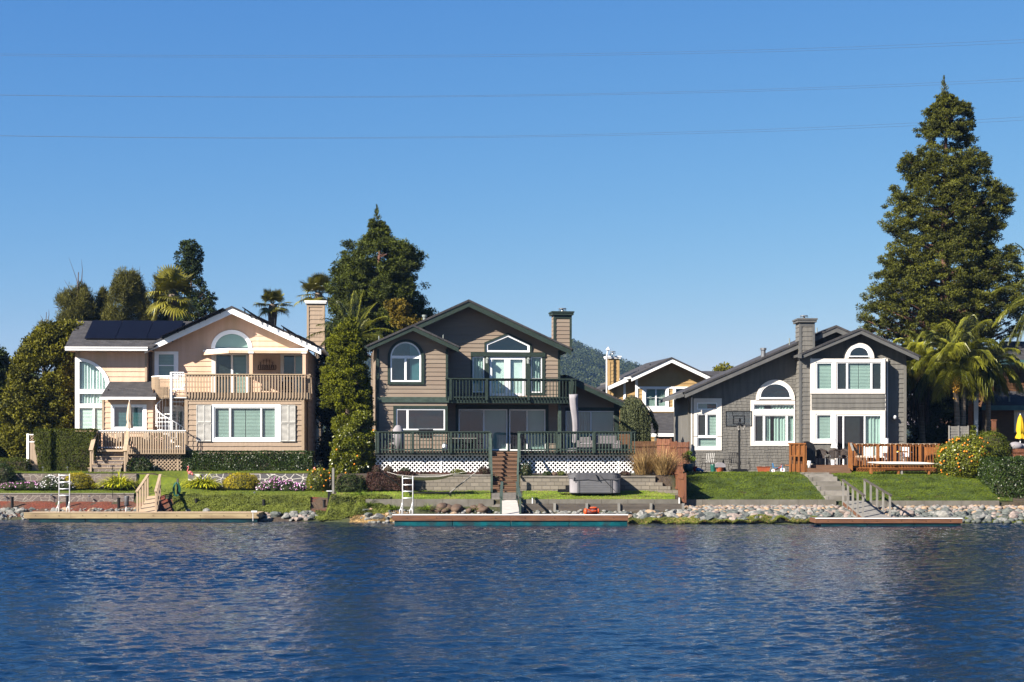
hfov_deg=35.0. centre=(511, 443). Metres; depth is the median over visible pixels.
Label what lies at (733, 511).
riprap rock
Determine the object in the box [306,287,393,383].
feather palm
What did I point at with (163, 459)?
tan deck
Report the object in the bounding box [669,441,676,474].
red fence
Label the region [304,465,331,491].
citrus bush
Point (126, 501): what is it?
capped pole
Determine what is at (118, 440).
patio chair
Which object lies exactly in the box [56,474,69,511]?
dock ladder
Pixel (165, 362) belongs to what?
window
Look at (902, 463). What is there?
paddle board
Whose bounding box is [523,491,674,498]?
lawn
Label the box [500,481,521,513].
dock ramp
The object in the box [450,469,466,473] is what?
bed shrub
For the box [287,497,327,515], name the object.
mulch bank
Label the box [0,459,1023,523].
ground
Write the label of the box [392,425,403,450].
kamado grill
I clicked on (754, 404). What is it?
transom window
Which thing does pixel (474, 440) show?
patio chair
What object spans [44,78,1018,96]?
power line
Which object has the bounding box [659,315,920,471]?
gray house
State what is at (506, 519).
floating dock
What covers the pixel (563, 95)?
power line
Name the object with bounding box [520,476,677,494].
block wall
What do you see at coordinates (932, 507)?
cobbles
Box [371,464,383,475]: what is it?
bed shrub
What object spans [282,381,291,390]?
patio chair
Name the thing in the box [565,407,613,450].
sliding door
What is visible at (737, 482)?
lawn
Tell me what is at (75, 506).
mulch bank
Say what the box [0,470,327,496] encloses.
lawn grass
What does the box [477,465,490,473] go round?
bed shrub
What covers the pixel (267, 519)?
riprap rock
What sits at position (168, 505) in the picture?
mulch bank
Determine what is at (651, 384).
ochre house
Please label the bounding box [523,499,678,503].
concrete curb
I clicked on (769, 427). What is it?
window
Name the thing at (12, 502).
bollard light
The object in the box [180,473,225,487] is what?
strap leaf clump
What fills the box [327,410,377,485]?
citrus tree
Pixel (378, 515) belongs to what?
scattered rock
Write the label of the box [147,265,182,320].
casuarina tree
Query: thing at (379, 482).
dark shrub row
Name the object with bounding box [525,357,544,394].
window
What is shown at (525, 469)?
bed shrub
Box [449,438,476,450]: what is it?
patio table
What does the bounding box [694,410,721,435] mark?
window
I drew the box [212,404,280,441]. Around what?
window
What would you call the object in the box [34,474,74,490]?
flower bed
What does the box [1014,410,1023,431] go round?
window
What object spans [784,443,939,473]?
orange deck
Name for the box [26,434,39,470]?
boundary fence
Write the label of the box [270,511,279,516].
riprap rock
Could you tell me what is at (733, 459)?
bistro chair
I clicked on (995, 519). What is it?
shore grass
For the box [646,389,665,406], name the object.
window
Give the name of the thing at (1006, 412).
brown house
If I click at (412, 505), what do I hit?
dock ladder
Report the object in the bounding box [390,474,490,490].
block wall
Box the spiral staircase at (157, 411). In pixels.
[155,383,185,448]
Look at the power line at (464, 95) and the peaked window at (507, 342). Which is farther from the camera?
the power line at (464, 95)
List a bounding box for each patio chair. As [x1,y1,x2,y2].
[108,433,122,449]
[261,381,270,392]
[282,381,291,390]
[446,434,459,450]
[460,434,472,450]
[469,434,482,450]
[620,434,629,450]
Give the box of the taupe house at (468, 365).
[364,299,631,469]
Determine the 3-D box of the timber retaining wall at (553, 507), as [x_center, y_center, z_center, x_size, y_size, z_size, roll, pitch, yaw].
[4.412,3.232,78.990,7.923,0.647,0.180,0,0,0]
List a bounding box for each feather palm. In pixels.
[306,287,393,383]
[893,321,951,461]
[910,314,1002,434]
[948,333,1023,432]
[991,243,1023,348]
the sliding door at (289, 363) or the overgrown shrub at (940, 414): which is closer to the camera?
the sliding door at (289, 363)
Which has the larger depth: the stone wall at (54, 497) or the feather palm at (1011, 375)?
the feather palm at (1011, 375)
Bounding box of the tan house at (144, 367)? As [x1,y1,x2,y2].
[65,300,328,466]
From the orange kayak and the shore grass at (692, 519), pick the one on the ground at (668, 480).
the shore grass at (692, 519)
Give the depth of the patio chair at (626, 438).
86.50 m
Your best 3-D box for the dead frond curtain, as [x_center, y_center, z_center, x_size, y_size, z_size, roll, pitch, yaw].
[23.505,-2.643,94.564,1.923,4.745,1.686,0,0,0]
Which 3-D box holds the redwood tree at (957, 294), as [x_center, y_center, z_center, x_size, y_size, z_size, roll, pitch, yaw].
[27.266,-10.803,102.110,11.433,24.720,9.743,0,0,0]
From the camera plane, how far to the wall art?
91.83 m
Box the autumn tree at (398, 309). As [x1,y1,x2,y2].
[383,298,421,329]
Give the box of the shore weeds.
[628,514,808,523]
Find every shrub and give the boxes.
[0,461,17,484]
[122,457,157,471]
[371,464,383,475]
[384,465,393,472]
[399,467,410,470]
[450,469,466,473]
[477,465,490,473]
[520,462,532,475]
[542,471,551,475]
[557,470,565,475]
[619,471,630,475]
[906,377,980,467]
[975,427,1014,461]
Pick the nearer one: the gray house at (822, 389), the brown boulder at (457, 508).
the brown boulder at (457, 508)
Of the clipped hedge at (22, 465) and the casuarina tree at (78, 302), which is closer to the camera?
the clipped hedge at (22, 465)
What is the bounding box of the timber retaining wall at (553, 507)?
[521,503,683,511]
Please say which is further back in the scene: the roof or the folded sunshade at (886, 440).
the roof
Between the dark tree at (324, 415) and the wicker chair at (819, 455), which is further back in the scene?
the dark tree at (324, 415)
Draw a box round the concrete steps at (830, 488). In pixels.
[801,472,851,500]
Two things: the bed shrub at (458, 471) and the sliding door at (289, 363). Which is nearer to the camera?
the bed shrub at (458, 471)
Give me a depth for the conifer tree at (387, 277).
102.62 m
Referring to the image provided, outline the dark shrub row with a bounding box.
[366,471,415,490]
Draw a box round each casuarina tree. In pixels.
[33,312,52,372]
[52,259,99,321]
[94,285,113,318]
[98,265,152,320]
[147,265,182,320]
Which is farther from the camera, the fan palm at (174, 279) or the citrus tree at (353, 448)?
the fan palm at (174, 279)
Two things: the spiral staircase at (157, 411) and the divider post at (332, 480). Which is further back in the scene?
the spiral staircase at (157, 411)
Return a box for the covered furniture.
[1011,442,1023,448]
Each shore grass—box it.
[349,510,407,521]
[628,514,816,523]
[965,516,1023,522]
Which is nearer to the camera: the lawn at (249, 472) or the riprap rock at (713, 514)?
the riprap rock at (713, 514)
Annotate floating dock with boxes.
[24,511,263,521]
[392,514,627,525]
[810,517,962,525]
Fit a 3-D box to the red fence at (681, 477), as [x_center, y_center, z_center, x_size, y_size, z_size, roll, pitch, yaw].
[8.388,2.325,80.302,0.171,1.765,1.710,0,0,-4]
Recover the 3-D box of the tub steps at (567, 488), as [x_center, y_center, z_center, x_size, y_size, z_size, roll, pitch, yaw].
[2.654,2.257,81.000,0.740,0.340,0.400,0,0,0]
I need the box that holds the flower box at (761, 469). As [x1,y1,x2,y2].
[757,467,769,471]
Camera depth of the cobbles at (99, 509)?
81.88 m
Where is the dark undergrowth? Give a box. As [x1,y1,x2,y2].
[331,472,369,492]
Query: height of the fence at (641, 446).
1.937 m
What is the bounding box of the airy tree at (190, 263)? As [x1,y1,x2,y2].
[173,238,217,320]
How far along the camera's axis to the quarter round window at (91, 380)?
91.19 m
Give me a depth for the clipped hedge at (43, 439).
88.01 m
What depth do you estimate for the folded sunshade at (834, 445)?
87.21 m
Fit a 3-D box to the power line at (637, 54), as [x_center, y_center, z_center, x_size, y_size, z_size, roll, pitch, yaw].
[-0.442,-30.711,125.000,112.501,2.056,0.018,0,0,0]
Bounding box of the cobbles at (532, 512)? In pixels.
[360,509,679,522]
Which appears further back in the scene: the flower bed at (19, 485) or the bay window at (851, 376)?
the bay window at (851, 376)
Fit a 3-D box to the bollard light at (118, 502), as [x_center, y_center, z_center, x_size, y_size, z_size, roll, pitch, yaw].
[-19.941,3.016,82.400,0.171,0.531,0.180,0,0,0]
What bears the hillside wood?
on the hill
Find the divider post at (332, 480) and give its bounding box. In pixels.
[332,468,333,493]
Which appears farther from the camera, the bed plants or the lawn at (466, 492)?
the bed plants
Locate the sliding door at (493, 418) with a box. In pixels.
[456,405,508,450]
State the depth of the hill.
1111.03 m
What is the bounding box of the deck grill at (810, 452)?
[801,441,815,462]
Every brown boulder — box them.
[434,507,441,512]
[436,503,446,509]
[441,508,450,512]
[451,504,462,512]
[466,508,472,512]
[477,506,489,512]
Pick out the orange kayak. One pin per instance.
(593, 510)
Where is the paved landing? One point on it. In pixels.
(505, 495)
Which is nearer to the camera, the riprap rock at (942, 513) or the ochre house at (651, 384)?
the riprap rock at (942, 513)
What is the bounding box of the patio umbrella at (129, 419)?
[126,400,132,429]
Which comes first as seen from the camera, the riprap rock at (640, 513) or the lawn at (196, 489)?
the riprap rock at (640, 513)
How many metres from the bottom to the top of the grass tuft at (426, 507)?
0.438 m
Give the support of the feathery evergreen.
on the ground at (668, 480)
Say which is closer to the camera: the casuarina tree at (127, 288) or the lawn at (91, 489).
the lawn at (91, 489)
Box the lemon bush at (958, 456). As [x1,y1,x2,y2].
[931,432,998,478]
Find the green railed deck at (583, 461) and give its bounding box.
[374,431,635,492]
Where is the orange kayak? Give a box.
[584,507,599,513]
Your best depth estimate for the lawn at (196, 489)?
84.15 m
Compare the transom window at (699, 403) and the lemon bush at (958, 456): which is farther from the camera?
the transom window at (699, 403)
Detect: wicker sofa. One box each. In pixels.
[577,437,591,450]
[587,436,619,450]
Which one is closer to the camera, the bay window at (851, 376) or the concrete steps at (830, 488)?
the concrete steps at (830, 488)
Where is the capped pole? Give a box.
[124,496,128,510]
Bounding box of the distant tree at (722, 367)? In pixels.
[712,361,730,370]
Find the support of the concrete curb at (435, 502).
on the ground at (668, 480)
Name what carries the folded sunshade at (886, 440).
on the orange deck at (797, 457)
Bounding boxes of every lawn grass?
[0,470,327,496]
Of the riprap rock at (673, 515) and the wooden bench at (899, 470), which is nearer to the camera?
the riprap rock at (673, 515)
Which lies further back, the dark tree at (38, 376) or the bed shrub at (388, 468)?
the dark tree at (38, 376)
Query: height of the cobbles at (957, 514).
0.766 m
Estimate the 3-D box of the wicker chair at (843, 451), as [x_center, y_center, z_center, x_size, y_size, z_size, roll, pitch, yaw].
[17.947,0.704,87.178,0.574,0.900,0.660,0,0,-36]
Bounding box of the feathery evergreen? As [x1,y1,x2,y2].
[318,315,375,469]
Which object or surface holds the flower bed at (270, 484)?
on the lawn at (196, 489)
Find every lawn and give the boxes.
[1,488,136,492]
[18,471,155,473]
[137,470,189,501]
[190,485,327,497]
[193,471,308,473]
[336,491,489,498]
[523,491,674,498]
[680,472,824,499]
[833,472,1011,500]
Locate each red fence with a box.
[656,438,671,462]
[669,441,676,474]
[673,469,682,489]
[677,442,689,470]
[677,472,685,504]
[1012,449,1023,461]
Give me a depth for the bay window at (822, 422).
87.84 m
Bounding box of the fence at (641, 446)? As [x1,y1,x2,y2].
[629,441,656,470]
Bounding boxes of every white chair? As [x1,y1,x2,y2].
[866,447,872,464]
[902,447,908,461]
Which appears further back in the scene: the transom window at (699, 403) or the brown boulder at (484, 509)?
the transom window at (699, 403)
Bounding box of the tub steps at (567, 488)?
[558,485,569,491]
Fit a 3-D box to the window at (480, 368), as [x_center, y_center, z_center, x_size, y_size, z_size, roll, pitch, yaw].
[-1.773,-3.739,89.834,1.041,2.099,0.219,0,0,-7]
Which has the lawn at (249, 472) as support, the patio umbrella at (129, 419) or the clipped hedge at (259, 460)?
the clipped hedge at (259, 460)
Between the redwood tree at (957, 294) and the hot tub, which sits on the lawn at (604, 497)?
the hot tub
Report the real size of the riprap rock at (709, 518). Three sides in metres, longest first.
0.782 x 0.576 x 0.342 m
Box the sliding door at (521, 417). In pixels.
[509,405,547,451]
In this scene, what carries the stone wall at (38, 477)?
on the ground at (668, 480)
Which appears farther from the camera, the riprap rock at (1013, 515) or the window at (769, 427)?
the window at (769, 427)
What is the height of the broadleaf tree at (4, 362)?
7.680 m
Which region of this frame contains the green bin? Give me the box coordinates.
[710,464,715,471]
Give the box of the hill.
[70,351,605,412]
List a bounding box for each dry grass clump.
[621,446,666,474]
[642,444,683,474]
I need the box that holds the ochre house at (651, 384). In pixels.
[597,347,711,450]
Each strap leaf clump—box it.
[95,467,139,488]
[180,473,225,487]
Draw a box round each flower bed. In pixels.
[0,480,40,490]
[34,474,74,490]
[255,475,306,490]
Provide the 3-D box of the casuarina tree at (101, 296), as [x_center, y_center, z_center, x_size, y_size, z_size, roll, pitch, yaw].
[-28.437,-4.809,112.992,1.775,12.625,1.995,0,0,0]
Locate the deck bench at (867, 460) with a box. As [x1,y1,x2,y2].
[857,456,883,464]
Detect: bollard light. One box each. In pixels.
[10,497,13,507]
[65,496,68,506]
[117,498,120,507]
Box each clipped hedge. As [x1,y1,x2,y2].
[0,457,31,470]
[32,428,53,470]
[50,428,101,470]
[181,450,315,470]
[976,456,1023,498]
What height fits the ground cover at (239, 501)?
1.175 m
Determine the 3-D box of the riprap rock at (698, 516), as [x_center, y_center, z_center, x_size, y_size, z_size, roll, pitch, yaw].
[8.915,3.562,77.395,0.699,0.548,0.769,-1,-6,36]
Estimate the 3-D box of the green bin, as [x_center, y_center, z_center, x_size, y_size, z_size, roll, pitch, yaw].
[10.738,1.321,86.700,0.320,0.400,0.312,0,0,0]
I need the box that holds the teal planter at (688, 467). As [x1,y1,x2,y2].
[681,451,695,471]
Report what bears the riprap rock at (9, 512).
on the ground at (668, 480)
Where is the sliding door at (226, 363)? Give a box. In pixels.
[211,353,248,392]
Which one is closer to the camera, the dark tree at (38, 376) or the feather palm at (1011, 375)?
the feather palm at (1011, 375)
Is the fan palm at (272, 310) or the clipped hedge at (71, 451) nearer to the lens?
the clipped hedge at (71, 451)
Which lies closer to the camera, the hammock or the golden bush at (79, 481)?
the hammock
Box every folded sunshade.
[831,437,837,459]
[884,438,888,461]
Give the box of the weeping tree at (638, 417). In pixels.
[619,395,658,444]
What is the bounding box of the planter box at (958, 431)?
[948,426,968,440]
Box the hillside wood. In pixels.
[323,337,918,440]
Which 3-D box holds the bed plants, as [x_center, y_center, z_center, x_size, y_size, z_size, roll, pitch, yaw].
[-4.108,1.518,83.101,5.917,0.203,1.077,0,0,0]
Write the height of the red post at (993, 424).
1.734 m
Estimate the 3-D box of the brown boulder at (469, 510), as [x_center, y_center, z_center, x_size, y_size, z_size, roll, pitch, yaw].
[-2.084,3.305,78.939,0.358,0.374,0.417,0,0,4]
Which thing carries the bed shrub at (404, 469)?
on the ground at (668, 480)
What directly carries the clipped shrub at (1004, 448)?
on the ground at (668, 480)
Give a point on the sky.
(703, 250)
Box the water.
[0,519,1023,681]
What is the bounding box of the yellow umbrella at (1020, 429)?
[1015,414,1023,442]
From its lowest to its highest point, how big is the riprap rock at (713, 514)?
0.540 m
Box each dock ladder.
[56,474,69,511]
[399,476,413,513]
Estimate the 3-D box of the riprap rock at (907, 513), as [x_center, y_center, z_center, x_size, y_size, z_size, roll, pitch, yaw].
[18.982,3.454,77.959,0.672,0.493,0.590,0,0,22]
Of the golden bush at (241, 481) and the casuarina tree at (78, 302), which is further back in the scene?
the casuarina tree at (78, 302)
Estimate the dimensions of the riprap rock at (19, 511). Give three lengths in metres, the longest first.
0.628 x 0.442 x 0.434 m
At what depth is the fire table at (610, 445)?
85.45 m
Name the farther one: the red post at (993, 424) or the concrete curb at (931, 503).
the red post at (993, 424)
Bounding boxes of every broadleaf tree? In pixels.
[0,318,83,460]
[0,344,16,460]
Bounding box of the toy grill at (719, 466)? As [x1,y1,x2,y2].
[715,462,725,471]
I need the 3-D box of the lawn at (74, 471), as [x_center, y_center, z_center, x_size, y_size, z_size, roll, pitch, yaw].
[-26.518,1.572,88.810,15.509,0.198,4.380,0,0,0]
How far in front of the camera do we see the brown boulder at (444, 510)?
78.78 m
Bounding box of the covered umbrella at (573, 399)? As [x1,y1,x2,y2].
[567,394,581,450]
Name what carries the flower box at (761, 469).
on the gravel bed
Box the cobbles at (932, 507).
[684,504,1022,514]
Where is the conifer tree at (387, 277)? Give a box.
[324,205,438,357]
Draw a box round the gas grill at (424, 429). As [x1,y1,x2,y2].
[418,428,441,450]
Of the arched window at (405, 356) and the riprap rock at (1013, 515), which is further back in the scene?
the arched window at (405, 356)
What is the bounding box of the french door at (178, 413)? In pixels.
[164,407,183,448]
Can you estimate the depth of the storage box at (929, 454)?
86.85 m
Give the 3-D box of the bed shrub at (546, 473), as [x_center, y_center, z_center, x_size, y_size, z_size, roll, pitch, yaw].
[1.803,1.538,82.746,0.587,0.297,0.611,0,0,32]
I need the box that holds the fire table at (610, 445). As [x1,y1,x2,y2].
[596,443,613,450]
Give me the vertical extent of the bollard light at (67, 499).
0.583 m
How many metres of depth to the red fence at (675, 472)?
82.06 m
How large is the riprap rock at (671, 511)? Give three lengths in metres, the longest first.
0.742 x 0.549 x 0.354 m
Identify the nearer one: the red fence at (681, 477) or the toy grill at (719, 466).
the red fence at (681, 477)
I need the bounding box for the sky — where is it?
[0,0,1023,419]
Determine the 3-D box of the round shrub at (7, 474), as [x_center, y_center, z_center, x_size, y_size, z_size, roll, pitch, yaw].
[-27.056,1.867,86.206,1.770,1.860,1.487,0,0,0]
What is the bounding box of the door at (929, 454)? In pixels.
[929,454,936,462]
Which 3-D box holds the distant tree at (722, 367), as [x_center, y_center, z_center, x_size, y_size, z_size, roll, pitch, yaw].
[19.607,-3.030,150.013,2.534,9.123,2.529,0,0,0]
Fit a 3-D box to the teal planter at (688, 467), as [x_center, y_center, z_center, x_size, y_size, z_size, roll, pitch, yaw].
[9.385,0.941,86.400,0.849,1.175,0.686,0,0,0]
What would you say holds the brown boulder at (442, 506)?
on the ground at (668, 480)
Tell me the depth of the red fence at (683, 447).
88.84 m
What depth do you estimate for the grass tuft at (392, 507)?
78.87 m
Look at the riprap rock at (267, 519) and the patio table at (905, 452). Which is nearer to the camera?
the riprap rock at (267, 519)
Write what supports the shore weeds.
on the ground at (668, 480)
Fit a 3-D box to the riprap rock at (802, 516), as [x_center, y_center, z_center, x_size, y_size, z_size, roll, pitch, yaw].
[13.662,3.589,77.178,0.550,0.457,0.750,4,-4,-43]
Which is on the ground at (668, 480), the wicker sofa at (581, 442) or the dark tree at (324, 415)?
the dark tree at (324, 415)
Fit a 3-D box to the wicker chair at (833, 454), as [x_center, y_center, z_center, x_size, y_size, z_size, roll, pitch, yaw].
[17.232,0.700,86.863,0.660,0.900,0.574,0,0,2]
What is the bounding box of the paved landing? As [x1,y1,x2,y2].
[491,493,515,506]
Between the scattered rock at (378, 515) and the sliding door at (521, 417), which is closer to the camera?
the scattered rock at (378, 515)
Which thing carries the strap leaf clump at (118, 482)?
on the ground at (668, 480)
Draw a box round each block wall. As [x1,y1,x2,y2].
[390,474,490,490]
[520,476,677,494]
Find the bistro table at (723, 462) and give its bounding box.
[715,459,730,470]
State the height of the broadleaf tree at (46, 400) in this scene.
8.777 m
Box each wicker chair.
[816,448,828,464]
[828,448,839,464]
[840,448,847,464]
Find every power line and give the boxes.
[19,81,1013,96]
[35,120,1018,137]
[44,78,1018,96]
[52,39,1023,55]
[59,117,1014,137]
[79,43,1006,56]
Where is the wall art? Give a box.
[258,358,276,369]
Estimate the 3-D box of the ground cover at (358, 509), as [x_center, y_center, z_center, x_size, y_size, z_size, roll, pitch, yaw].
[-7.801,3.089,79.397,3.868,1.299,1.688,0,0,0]
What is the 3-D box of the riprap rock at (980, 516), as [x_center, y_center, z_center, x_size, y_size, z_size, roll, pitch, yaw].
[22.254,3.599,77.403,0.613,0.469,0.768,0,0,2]
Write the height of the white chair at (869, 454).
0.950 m
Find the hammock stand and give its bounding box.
[381,470,477,495]
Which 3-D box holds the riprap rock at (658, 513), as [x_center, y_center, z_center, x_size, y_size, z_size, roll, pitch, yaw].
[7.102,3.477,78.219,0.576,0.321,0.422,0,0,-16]
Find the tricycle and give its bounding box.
[770,463,784,471]
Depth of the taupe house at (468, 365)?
89.67 m
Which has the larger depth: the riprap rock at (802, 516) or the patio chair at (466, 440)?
the patio chair at (466, 440)
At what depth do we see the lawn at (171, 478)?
86.52 m
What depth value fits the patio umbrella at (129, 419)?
88.82 m
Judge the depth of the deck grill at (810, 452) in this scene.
86.60 m
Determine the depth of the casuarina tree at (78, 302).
111.44 m
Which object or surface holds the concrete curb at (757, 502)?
on the ground at (668, 480)
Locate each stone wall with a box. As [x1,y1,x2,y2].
[0,493,134,501]
[13,474,135,487]
[188,474,308,487]
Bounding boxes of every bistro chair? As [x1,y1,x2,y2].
[701,452,714,470]
[728,452,740,470]
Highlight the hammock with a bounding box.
[388,471,470,479]
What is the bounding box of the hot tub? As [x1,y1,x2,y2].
[568,473,620,492]
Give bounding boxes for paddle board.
[867,462,935,464]
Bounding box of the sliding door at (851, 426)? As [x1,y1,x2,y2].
[835,410,884,464]
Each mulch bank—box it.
[0,495,164,516]
[164,499,191,510]
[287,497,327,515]
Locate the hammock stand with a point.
(410, 493)
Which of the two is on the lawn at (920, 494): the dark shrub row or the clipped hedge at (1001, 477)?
the clipped hedge at (1001, 477)
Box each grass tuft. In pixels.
[352,489,370,497]
[358,500,378,505]
[386,504,400,509]
[416,504,434,510]
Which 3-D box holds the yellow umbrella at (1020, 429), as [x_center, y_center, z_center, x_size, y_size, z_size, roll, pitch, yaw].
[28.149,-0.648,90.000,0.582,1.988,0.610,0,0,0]
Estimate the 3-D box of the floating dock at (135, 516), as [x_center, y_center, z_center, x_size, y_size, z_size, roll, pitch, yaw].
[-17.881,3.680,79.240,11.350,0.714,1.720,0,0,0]
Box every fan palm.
[144,264,202,320]
[252,286,292,323]
[294,271,332,443]
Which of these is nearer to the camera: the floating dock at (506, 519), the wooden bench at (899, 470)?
the floating dock at (506, 519)
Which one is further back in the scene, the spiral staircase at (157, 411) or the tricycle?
the spiral staircase at (157, 411)
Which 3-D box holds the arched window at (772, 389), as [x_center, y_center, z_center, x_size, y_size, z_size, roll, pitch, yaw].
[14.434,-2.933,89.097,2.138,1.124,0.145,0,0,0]
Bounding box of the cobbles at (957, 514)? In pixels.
[681,507,1023,523]
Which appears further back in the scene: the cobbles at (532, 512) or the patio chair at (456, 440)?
the patio chair at (456, 440)
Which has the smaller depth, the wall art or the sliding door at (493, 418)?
the sliding door at (493, 418)
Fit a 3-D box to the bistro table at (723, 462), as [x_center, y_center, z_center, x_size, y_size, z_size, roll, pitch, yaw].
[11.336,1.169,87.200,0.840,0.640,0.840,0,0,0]
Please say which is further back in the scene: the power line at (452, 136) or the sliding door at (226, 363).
the power line at (452, 136)
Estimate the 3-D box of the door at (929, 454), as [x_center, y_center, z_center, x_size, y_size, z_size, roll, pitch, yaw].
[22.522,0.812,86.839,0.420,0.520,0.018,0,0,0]
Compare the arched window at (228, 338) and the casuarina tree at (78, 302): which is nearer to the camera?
the arched window at (228, 338)
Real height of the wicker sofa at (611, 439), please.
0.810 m
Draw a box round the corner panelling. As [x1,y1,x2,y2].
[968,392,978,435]
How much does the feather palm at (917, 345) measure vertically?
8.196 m
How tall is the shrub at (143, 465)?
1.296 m
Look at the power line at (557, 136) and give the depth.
125.00 m
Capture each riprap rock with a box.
[6,510,13,514]
[15,507,24,513]
[263,518,271,521]
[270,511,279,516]
[636,510,644,516]
[640,513,650,518]
[654,512,664,516]
[664,509,676,514]
[669,513,678,517]
[695,513,704,518]
[703,516,713,520]
[705,512,719,517]
[728,510,737,513]
[795,514,806,518]
[821,512,831,516]
[902,510,914,516]
[933,510,951,516]
[973,514,985,519]
[1009,513,1017,518]
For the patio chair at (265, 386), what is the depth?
91.42 m
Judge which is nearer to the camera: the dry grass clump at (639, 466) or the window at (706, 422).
the dry grass clump at (639, 466)
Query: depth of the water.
38.72 m
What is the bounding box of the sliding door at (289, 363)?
[280,354,301,392]
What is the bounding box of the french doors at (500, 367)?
[489,357,524,395]
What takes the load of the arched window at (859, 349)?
in the gray house at (822, 389)
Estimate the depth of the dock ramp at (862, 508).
77.86 m
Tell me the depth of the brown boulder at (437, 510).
78.83 m
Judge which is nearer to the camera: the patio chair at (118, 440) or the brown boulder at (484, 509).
the brown boulder at (484, 509)
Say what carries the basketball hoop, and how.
on the lawn at (737, 482)
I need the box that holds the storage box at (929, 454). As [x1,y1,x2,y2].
[925,447,936,462]
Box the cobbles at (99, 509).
[0,508,129,519]
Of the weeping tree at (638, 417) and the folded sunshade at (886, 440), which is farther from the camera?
the weeping tree at (638, 417)
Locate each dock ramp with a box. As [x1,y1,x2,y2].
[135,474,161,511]
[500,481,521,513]
[841,479,891,516]
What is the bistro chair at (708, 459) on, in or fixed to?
on the gravel bed
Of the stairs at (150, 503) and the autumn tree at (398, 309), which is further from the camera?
the autumn tree at (398, 309)
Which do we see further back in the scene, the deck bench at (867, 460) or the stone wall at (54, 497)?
the deck bench at (867, 460)
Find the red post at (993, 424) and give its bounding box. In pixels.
[991,420,996,430]
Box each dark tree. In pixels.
[30,368,69,425]
[314,320,343,466]
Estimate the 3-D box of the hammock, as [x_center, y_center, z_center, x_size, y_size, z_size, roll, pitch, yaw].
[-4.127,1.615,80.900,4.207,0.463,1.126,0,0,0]
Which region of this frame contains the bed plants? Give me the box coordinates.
[415,471,478,473]
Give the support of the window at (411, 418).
in the taupe house at (468, 365)
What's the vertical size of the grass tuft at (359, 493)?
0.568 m
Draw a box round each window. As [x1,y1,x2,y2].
[75,358,109,428]
[111,404,146,429]
[154,351,177,378]
[211,330,251,348]
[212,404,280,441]
[387,339,423,384]
[393,406,447,430]
[471,357,488,394]
[484,333,531,351]
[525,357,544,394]
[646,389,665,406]
[694,398,721,409]
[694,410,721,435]
[694,437,721,449]
[750,400,794,409]
[750,410,794,445]
[756,380,794,399]
[810,359,833,393]
[810,410,834,443]
[834,359,884,393]
[843,343,873,358]
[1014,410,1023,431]
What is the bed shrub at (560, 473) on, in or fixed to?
on the ground at (668, 480)
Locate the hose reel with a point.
(178, 488)
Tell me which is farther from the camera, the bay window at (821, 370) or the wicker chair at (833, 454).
the bay window at (821, 370)
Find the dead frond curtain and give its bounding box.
[906,362,932,435]
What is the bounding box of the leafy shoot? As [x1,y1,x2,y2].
[970,425,976,441]
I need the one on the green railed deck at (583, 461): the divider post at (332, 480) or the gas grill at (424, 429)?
the gas grill at (424, 429)
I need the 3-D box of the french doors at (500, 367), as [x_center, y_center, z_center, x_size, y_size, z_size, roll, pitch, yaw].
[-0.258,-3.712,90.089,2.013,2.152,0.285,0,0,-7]
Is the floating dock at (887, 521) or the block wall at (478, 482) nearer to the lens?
the floating dock at (887, 521)
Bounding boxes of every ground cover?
[172,492,309,513]
[315,493,389,519]
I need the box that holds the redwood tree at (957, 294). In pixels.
[855,75,1023,425]
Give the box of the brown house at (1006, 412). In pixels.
[967,341,1023,443]
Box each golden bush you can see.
[64,472,96,489]
[222,471,260,490]
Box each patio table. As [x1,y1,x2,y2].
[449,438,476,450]
[897,451,912,461]
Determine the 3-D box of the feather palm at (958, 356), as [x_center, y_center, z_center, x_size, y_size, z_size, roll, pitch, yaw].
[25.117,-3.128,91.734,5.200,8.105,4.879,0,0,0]
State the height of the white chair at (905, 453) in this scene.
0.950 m
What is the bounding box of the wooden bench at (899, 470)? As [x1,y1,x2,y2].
[869,468,934,474]
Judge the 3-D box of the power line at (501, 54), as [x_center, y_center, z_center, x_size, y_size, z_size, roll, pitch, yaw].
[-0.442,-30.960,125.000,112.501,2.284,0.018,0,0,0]
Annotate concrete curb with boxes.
[366,499,493,506]
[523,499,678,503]
[686,500,835,505]
[867,501,998,507]
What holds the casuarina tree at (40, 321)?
on the ground at (668, 480)
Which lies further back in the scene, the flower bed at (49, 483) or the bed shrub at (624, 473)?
the flower bed at (49, 483)
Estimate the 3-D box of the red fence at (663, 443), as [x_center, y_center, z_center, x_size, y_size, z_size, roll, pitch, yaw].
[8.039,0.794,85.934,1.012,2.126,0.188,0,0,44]
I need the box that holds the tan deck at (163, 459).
[88,430,185,471]
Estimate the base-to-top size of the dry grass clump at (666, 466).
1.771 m
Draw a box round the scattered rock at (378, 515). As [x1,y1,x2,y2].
[371,513,384,518]
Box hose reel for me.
[173,479,180,495]
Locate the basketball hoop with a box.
[726,411,751,471]
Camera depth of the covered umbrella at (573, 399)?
86.08 m

